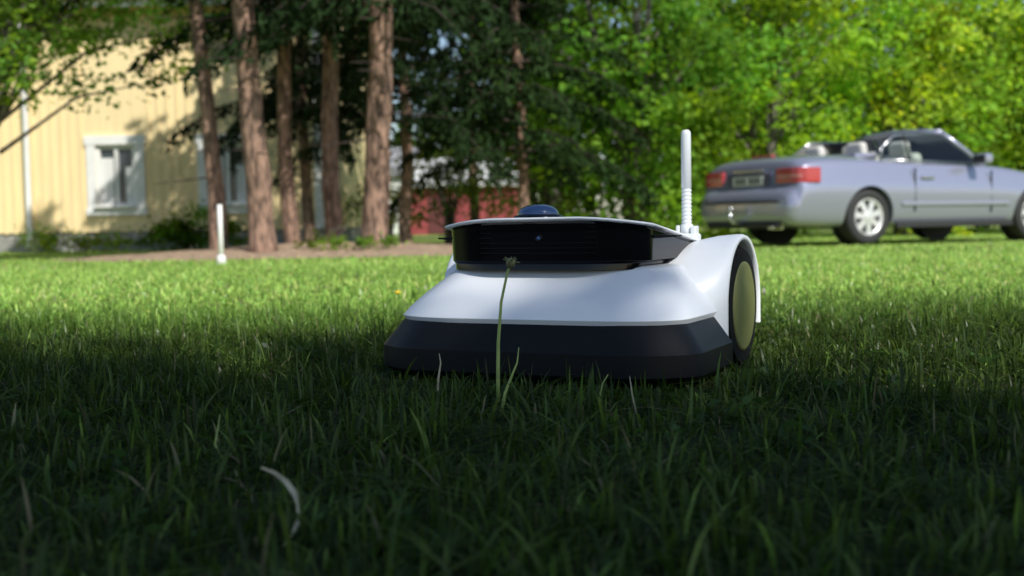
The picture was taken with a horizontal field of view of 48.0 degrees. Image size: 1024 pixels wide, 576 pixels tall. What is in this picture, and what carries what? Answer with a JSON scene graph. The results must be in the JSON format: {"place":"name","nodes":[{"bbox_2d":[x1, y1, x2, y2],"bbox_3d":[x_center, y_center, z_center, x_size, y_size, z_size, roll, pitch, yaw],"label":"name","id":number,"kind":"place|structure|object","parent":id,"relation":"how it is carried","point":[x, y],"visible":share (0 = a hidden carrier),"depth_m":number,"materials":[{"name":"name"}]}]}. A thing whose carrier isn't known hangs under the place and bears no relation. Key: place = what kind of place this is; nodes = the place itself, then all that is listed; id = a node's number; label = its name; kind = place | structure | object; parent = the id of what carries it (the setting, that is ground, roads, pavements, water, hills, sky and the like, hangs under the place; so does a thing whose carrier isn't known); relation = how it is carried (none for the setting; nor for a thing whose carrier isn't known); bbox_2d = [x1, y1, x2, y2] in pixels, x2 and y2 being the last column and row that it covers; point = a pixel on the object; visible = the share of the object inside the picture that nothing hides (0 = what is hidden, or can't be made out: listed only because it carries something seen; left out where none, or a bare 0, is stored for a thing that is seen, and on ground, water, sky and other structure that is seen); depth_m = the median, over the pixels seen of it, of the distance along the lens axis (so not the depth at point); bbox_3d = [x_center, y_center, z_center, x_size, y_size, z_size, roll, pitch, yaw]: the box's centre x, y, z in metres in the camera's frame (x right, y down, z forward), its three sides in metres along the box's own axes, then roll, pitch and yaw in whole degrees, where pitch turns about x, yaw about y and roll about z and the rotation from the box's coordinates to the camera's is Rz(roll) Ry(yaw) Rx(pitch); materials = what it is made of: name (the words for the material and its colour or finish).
{"place":"outdoors","nodes":[
{"label":"outdoors","id":0,"kind":"place"},
{"bbox_2d":[90,7,134,144],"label":"house wall","id":1,"kind":"structure","parent":0,"point":[120,121],"depth_m":18.84,"materials":[{"name":"yellow wood"}]},
{"bbox_2d":[0,223,1023,575],"bbox_3d":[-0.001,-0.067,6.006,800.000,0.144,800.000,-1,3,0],"label":"lawn","id":2,"kind":"structure","parent":0,"point":[224,549],"depth_m":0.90,"materials":[{"name":"green plant"}]},
{"bbox_2d":[3,222,177,253],"bbox_3d":[-6.368,-0.752,17.566,2.499,0.541,1.176,-1,3,0],"label":"shrub","id":3,"kind":"object","parent":2,"relation":"on","point":[85,241],"visible":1,"depth_m":17.54,"materials":[{"name":"green plant"}]},
{"bbox_2d":[0,0,274,153],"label":"deciduous tree","id":4,"kind":"object","parent":2,"relation":"on","point":[22,42],"visible":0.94,"depth_m":12.48,"materials":[{"name":"green plant"}]},
{"bbox_2d":[0,227,360,252],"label":"foundation","id":5,"kind":"object","parent":2,"relation":"on","point":[6,242],"visible":0.38,"depth_m":19.01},
{"bbox_2d":[0,8,98,233],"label":"wall panel","id":6,"kind":"structure","parent":5,"relation":"on","point":[88,129],"depth_m":18.91,"materials":[{"name":"yellow wood"}]},
{"bbox_2d":[18,24,32,249],"bbox_3d":[-7.946,-2.589,18.646,0.095,3.938,0.360,-1,3,0],"label":"downpipe","id":7,"kind":"object","parent":6,"relation":"attached to","point":[27,174],"visible":0.42,"depth_m":18.78,"materials":[{"name":"white metal"}]},
{"bbox_2d":[85,145,97,207],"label":"trim","id":8,"kind":"structure","parent":6,"relation":"attached to","point":[91,176],"depth_m":18.88,"materials":[{"name":"white wood"}]},
{"bbox_2d":[83,135,145,144],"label":"trim","id":9,"kind":"structure","parent":6,"relation":"attached to","point":[114,139],"depth_m":18.84,"materials":[{"name":"white wood"}]},
{"bbox_2d":[94,205,137,207],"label":"sill","id":10,"kind":"structure","parent":6,"relation":"attached to","point":[114,206],"depth_m":18.83,"materials":[{"name":"white wood"}]},
{"bbox_2d":[86,207,147,215],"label":"trim","id":11,"kind":"structure","parent":6,"relation":"attached to","point":[116,211],"depth_m":18.90,"materials":[{"name":"white wood"}]},
{"bbox_2d":[1,6,298,234],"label":"battens","id":12,"kind":"object","parent":6,"relation":"attached to","point":[81,158],"visible":0.38,"depth_m":18.88,"materials":[{"name":"yellow wood"}]},
{"bbox_2d":[98,215,137,231],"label":"wall below","id":13,"kind":"structure","parent":5,"relation":"on","point":[121,222],"depth_m":18.96,"materials":[{"name":"yellow wood"}]},
{"bbox_2d":[130,5,208,230],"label":"wall panel","id":14,"kind":"structure","parent":5,"relation":"on","point":[140,115],"depth_m":18.88,"materials":[{"name":"yellow wood"}]},
{"bbox_2d":[96,145,102,205],"bbox_3d":[-6.813,-1.839,18.970,0.070,1.020,0.070,-1,3,0],"label":"frame","id":15,"kind":"object","parent":14,"relation":"attached to","point":[99,177],"visible":0.86,"depth_m":18.94,"materials":[{"name":"white wood"}]},
{"bbox_2d":[101,158,114,202],"bbox_3d":[-6.677,-1.762,18.998,0.198,0.765,0.008,-1,3,0],"label":"curtain","id":16,"kind":"object","parent":15,"relation":"attached to","point":[108,189],"visible":1,"depth_m":18.99,"materials":[{"name":"white fabric"}]},
{"bbox_2d":[100,145,131,149],"bbox_3d":[-6.521,-2.324,18.943,0.520,0.070,0.070,-1,3,0],"label":"frame","id":17,"kind":"object","parent":14,"relation":"attached to","point":[103,147],"visible":1,"depth_m":18.91,"materials":[{"name":"white wood"}]},
{"bbox_2d":[101,149,131,202],"bbox_3d":[-6.513,-1.847,19.010,0.660,1.020,0.020,-1,3,0],"label":"window glass","id":18,"kind":"object","parent":14,"relation":"attached to","point":[125,158],"visible":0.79,"depth_m":18.99,"materials":[{"name":"grey"}]},
{"bbox_2d":[126,167,133,202],"bbox_3d":[-6.313,-1.697,19.002,0.132,0.612,0.008,-1,3,0],"label":"curtain","id":19,"kind":"object","parent":18,"relation":"hanging from","point":[129,184],"visible":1,"depth_m":19.00,"materials":[{"name":"white fabric"}]},
{"bbox_2d":[102,203,133,205],"bbox_3d":[-6.505,-1.365,18.997,0.520,0.070,0.070,-1,3,0],"label":"frame","id":20,"kind":"object","parent":14,"relation":"on","point":[117,204],"visible":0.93,"depth_m":18.96,"materials":[{"name":"white wood"}]},
{"bbox_2d":[114,149,120,202],"bbox_3d":[-6.513,-1.845,18.972,0.060,0.880,0.060,-1,3,0],"label":"mullion","id":21,"kind":"object","parent":20,"relation":"on","point":[117,176],"visible":1,"depth_m":18.95},
{"bbox_2d":[132,145,135,205],"bbox_3d":[-6.213,-1.850,18.970,0.070,1.020,0.070,-1,3,0],"label":"frame","id":22,"kind":"object","parent":14,"relation":"attached to","point":[133,167],"visible":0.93,"depth_m":18.93,"materials":[{"name":"white wood"}]},
{"bbox_2d":[134,144,145,206],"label":"trim","id":23,"kind":"structure","parent":14,"relation":"attached to","point":[140,175],"depth_m":18.88,"materials":[{"name":"white wood"}]},
{"bbox_2d":[197,143,207,205],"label":"trim","id":24,"kind":"structure","parent":14,"relation":"attached to","point":[202,187],"depth_m":18.88,"materials":[{"name":"white wood"}]},
{"bbox_2d":[195,133,241,142],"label":"trim","id":25,"kind":"structure","parent":14,"relation":"attached to","point":[199,138],"depth_m":18.84,"materials":[{"name":"white wood"}]},
{"bbox_2d":[203,5,241,142],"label":"house wall","id":26,"kind":"structure","parent":14,"relation":"attached to","point":[226,80],"depth_m":18.84,"materials":[{"name":"yellow wood"}]},
{"bbox_2d":[219,143,241,146],"bbox_3d":[-4.692,-2.356,18.943,0.520,0.070,0.070,-1,3,0],"label":"frame","id":27,"kind":"object","parent":26,"relation":"attached to","point":[239,145],"visible":0.21,"depth_m":18.91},
{"bbox_2d":[199,205,246,213],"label":"trim","id":28,"kind":"structure","parent":14,"relation":"attached to","point":[236,209],"depth_m":18.90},
{"bbox_2d":[205,204,246,205],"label":"sill","id":29,"kind":"structure","parent":14,"relation":"attached to","point":[233,204],"depth_m":18.83,"materials":[{"name":"white wood"}]},
{"bbox_2d":[226,213,247,228],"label":"wall below","id":30,"kind":"structure","parent":5,"relation":"on","point":[241,217],"depth_m":18.96,"materials":[{"name":"yellow wood"}]},
{"bbox_2d":[226,201,244,203],"bbox_3d":[-4.675,-1.397,18.997,0.520,0.070,0.070,-1,3,0],"label":"frame","id":31,"kind":"object","parent":30,"relation":"on","point":[235,202],"visible":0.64,"depth_m":18.96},
{"bbox_2d":[225,147,230,200],"bbox_3d":[-4.684,-1.877,18.972,0.060,0.880,0.060,-1,3,0],"label":"mullion","id":32,"kind":"object","parent":31,"relation":"on","point":[228,176],"visible":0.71,"depth_m":18.95},
{"bbox_2d":[243,159,246,203],"bbox_3d":[-4.383,-1.882,18.970,0.070,1.020,0.070,-1,3,0],"label":"frame","id":33,"kind":"object","parent":30,"relation":"on","point":[245,186],"visible":0.21,"depth_m":18.95,"materials":[{"name":"white wood"}]},
{"bbox_3d":[-4.983,-1.871,18.970,0.070,1.020,0.070,-1,3,0],"label":"frame","id":34,"kind":"object","parent":30,"relation":"on","visible":0},
{"bbox_2d":[220,156,225,200],"bbox_3d":[-4.847,-1.794,18.998,0.198,0.765,0.008,-1,3,0],"label":"curtain","id":35,"kind":"object","parent":34,"relation":"attached to","point":[222,164],"visible":0.21,"depth_m":18.98,"materials":[{"name":"white fabric"}]},
{"bbox_2d":[220,147,243,200],"bbox_3d":[-4.684,-1.879,19.010,0.660,1.020,0.020,-1,3,0],"label":"window glass","id":36,"kind":"object","parent":34,"relation":"attached to","point":[234,187],"visible":0.14,"depth_m":19.00,"materials":[{"name":"grey"}]},
{"bbox_2d":[236,165,244,200],"bbox_3d":[-4.483,-1.729,19.002,0.132,0.612,0.008,-1,3,0],"label":"curtain","id":37,"kind":"object","parent":36,"relation":"hanging from","point":[240,184],"visible":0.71,"depth_m":19.00,"materials":[{"name":"white fabric"}]},
{"bbox_2d":[321,37,365,226],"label":"wall","id":38,"kind":"structure","parent":5,"relation":"on","point":[354,179],"depth_m":22.71,"materials":[{"name":"yellow wood"}]},
{"bbox_2d":[259,30,315,228],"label":"wall panel","id":39,"kind":"structure","parent":38,"relation":"attached to","point":[270,142],"depth_m":18.92,"materials":[{"name":"yellow wood"}]},
{"bbox_2d":[311,29,324,228],"bbox_3d":[-3.190,-2.817,18.838,0.140,3.680,0.050,-1,3,0],"label":"corner board","id":40,"kind":"object","parent":39,"relation":"attached to","point":[320,216],"visible":0.29,"depth_m":18.88,"materials":[{"name":"white wood"}]},
{"bbox_2d":[139,194,247,250],"bbox_3d":[-4.927,-0.992,17.808,1.474,0.934,1.528,2,5,44],"label":"shrub","id":41,"kind":"object","parent":2,"relation":"on","point":[187,235],"visible":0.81,"depth_m":17.66,"materials":[{"name":"green plant"}]},
{"bbox_2d":[216,205,225,264],"bbox_3d":[-2.027,-0.369,7.990,0.072,0.420,0.072,-1,3,0],"label":"white post","id":42,"kind":"object","parent":2,"relation":"on","point":[221,257],"visible":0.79,"depth_m":7.97,"materials":[{"name":"white plastic"}]},
{"bbox_2d":[214,415,228,467],"bbox_3d":[-0.242,0.128,0.959,0.012,0.046,0.004,-1,3,0],"label":"grass stalk","id":43,"kind":"object","parent":2,"relation":"on","point":[216,446],"depth_m":0.96,"materials":[{"name":"green plant"}]},
{"bbox_2d":[53,241,452,261],"bbox_3d":[-2.008,-0.433,12.647,6.364,0.178,4.027,-1,3,0],"label":"mulch bed","id":44,"kind":"object","parent":2,"relation":"on","point":[287,250],"visible":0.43,"depth_m":11.32,"materials":[{"name":"brown soil"}]},
{"bbox_2d":[58,0,302,249],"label":"spruce tree","id":45,"kind":"object","parent":44,"relation":"on","point":[214,173],"visible":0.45,"depth_m":12.08,"materials":[{"name":"brown plant"}]},
{"bbox_2d":[176,0,278,252],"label":"spruce tree","id":46,"kind":"object","parent":44,"relation":"on","point":[261,228],"visible":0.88,"depth_m":11.36,"materials":[{"name":"brown plant"}]},
{"bbox_2d":[119,0,441,243],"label":"spruce tree","id":47,"kind":"object","parent":44,"relation":"on","point":[290,220],"visible":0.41,"depth_m":13.05,"materials":[{"name":"brown plant"}]},
{"bbox_2d":[163,1,419,241],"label":"spruce tree","id":48,"kind":"object","parent":44,"relation":"on","point":[305,175],"visible":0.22,"depth_m":15.90,"materials":[{"name":"green plant"}]},
{"bbox_2d":[293,226,408,250],"bbox_3d":[-1.662,-0.446,11.557,1.174,0.373,0.625,-1,3,5],"label":"shrub","id":49,"kind":"object","parent":44,"relation":"on","point":[334,242],"visible":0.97,"depth_m":11.52,"materials":[{"name":"green plant"}]},
{"bbox_2d":[210,0,501,240],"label":"spruce tree","id":50,"kind":"object","parent":44,"relation":"on","point":[330,168],"visible":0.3,"depth_m":13.08,"materials":[{"name":"brown plant"}]},
{"bbox_2d":[179,0,541,244],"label":"spruce tree","id":51,"kind":"object","parent":44,"relation":"on","point":[379,16],"visible":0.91,"depth_m":11.98,"materials":[{"name":"green plant"}]},
{"bbox_2d":[229,0,592,242],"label":"spruce tree","id":52,"kind":"object","parent":44,"relation":"on","point":[406,83],"visible":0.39,"depth_m":15.28,"materials":[{"name":"green plant"}]},
{"bbox_2d":[260,467,299,545],"bbox_3d":[-0.146,0.139,0.740,0.019,0.036,0.071,-2,4,-23],"label":"dry grass blade","id":53,"kind":"object","parent":2,"relation":"on","point":[290,487],"visible":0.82,"depth_m":0.75,"materials":[{"name":"plant"}]},
{"bbox_2d":[342,174,441,241],"bbox_3d":[-2.314,-1.495,21.576,2.171,1.428,2.774,2,5,44],"label":"shrub","id":54,"kind":"object","parent":2,"relation":"on","point":[356,203],"visible":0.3,"depth_m":21.44,"materials":[{"name":"green plant"}]},
{"bbox_2d":[389,147,417,233],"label":"white cottage","id":55,"kind":"structure","parent":2,"relation":"on","point":[394,164],"depth_m":45.95,"materials":[{"name":"white"}]},
{"bbox_2d":[437,354,440,405],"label":"grass stalk","id":56,"kind":"object","parent":2,"relation":"on","point":[438,377],"depth_m":1.27,"materials":[{"name":"plant"}]},
{"bbox_2d":[388,121,513,244],"bbox_3d":[-1.076,-1.730,17.933,2.288,2.259,2.581,-1,3,0],"label":"shrub","id":57,"kind":"object","parent":2,"relation":"on","point":[449,212],"visible":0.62,"depth_m":17.73,"materials":[{"name":"green plant"}]},
{"bbox_2d":[411,158,517,234],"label":"red shed","id":58,"kind":"structure","parent":2,"relation":"on","point":[431,228],"depth_m":38.91,"materials":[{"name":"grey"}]},
{"bbox_2d":[429,195,455,233],"bbox_3d":[-2.364,-2.483,38.900,0.900,1.280,0.050,-1,3,0],"label":"door","id":59,"kind":"structure","parent":58,"relation":"in","point":[434,228],"depth_m":38.88,"materials":[{"name":"red"}]},
{"bbox_2d":[339,3,595,219],"bbox_3d":[-0.688,-4.702,19.532,4.147,8.007,4.322,-4,4,-40],"label":"spruce tree","id":60,"kind":"object","parent":2,"relation":"on","point":[476,216],"visible":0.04,"depth_m":19.39,"materials":[{"name":"green plant"}]},
{"bbox_2d":[496,256,519,403],"bbox_3d":[-0.004,0.048,1.245,0.021,0.164,0.023,2,5,45],"label":"dandelion bud","id":61,"kind":"object","parent":2,"relation":"on","point":[510,263],"visible":0.99,"depth_m":1.24,"materials":[{"name":"green plant"}]},
{"bbox_2d":[499,347,518,416],"bbox_3d":[-0.003,0.098,1.187,0.022,0.072,0.004,-1,3,0],"label":"grass stalk","id":62,"kind":"object","parent":2,"relation":"on","point":[504,395],"depth_m":1.19,"materials":[{"name":"green plant"}]},
{"bbox_2d":[389,0,670,224],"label":"spruce tree","id":63,"kind":"object","parent":2,"relation":"on","point":[515,72],"visible":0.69,"depth_m":15.57,"materials":[{"name":"green plant"}]},
{"bbox_2d":[462,120,611,221],"bbox_3d":[0.555,-1.789,18.854,2.494,2.217,2.673,1,4,26],"label":"shrub","id":64,"kind":"object","parent":2,"relation":"on","point":[533,197],"visible":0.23,"depth_m":18.82,"materials":[{"name":"green plant"}]},
{"bbox_2d":[453,0,656,208],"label":"deciduous tree","id":65,"kind":"object","parent":2,"relation":"on","point":[601,9],"visible":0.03,"depth_m":24.41,"materials":[{"name":"green plant"}]},
{"bbox_2d":[384,130,760,385],"bbox_3d":[0.121,-0.061,1.648,0.442,0.336,0.570,1,4,25],"label":"robotic lawn mower","id":66,"kind":"object","parent":2,"relation":"on","point":[625,301],"visible":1,"depth_m":1.44,"materials":[{"name":"white plastic"}]},
{"bbox_2d":[598,375,607,400],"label":"grass stalk","id":67,"kind":"object","parent":2,"relation":"on","point":[602,387],"depth_m":1.17,"materials":[{"name":"green plant"}]},
{"bbox_2d":[630,379,636,414],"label":"grass stalk","id":68,"kind":"object","parent":2,"relation":"on","point":[635,410],"depth_m":1.17,"materials":[{"name":"plant"}]},
{"bbox_2d":[476,0,807,237],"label":"deciduous tree","id":69,"kind":"object","parent":2,"relation":"on","point":[668,111],"visible":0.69,"depth_m":16.96,"materials":[{"name":"green plant"}]},
{"bbox_2d":[390,2,1014,226],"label":"distant woodland","id":70,"kind":"object","parent":2,"relation":"on","point":[596,195],"depth_m":62.05,"materials":[{"name":"green plant"}]},
{"bbox_2d":[607,0,894,235],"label":"deciduous tree","id":71,"kind":"object","parent":2,"relation":"on","point":[748,231],"visible":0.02,"depth_m":25.11,"materials":[{"name":"green plant"}]},
{"bbox_2d":[596,0,953,238],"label":"deciduous tree","id":72,"kind":"object","parent":2,"relation":"on","point":[791,17],"visible":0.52,"depth_m":18.24,"materials":[{"name":"green plant"}]},
{"bbox_2d":[701,129,1023,245],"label":"parked car","id":73,"kind":"object","parent":2,"relation":"on","point":[935,184],"visible":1,"depth_m":13.52,"materials":[{"name":"silver metal"}]},
{"bbox_2d":[753,0,1023,235],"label":"deciduous tree","id":74,"kind":"object","parent":2,"relation":"on","point":[945,34],"visible":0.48,"depth_m":19.46,"materials":[{"name":"green plant"}]},
{"bbox_2d":[815,0,1023,230],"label":"deciduous tree","id":75,"kind":"object","parent":2,"relation":"on","point":[926,110],"visible":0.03,"depth_m":27.20,"materials":[{"name":"green plant"}]},
{"bbox_2d":[914,0,1023,233],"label":"deciduous tree","id":76,"kind":"object","parent":2,"relation":"on","point":[1017,29],"visible":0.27,"depth_m":20.24,"materials":[{"name":"green plant"}]},
{"bbox_2d":[390,0,1023,219],"label":"sky","id":77,"kind":"structure","parent":0,"point":[441,41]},
{"bbox_3d":[-9.704,-5.900,22.233,13.600,2.140,7.920,-1,3,0],"label":"roof","id":78,"kind":"object","parent":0,"visible":0},
{"bbox_2d":[38,0,271,7],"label":"fascia","id":79,"kind":"structure","parent":78,"relation":"attached to","point":[96,3],"depth_m":18.35,"materials":[{"name":"white wood"}]}
]}

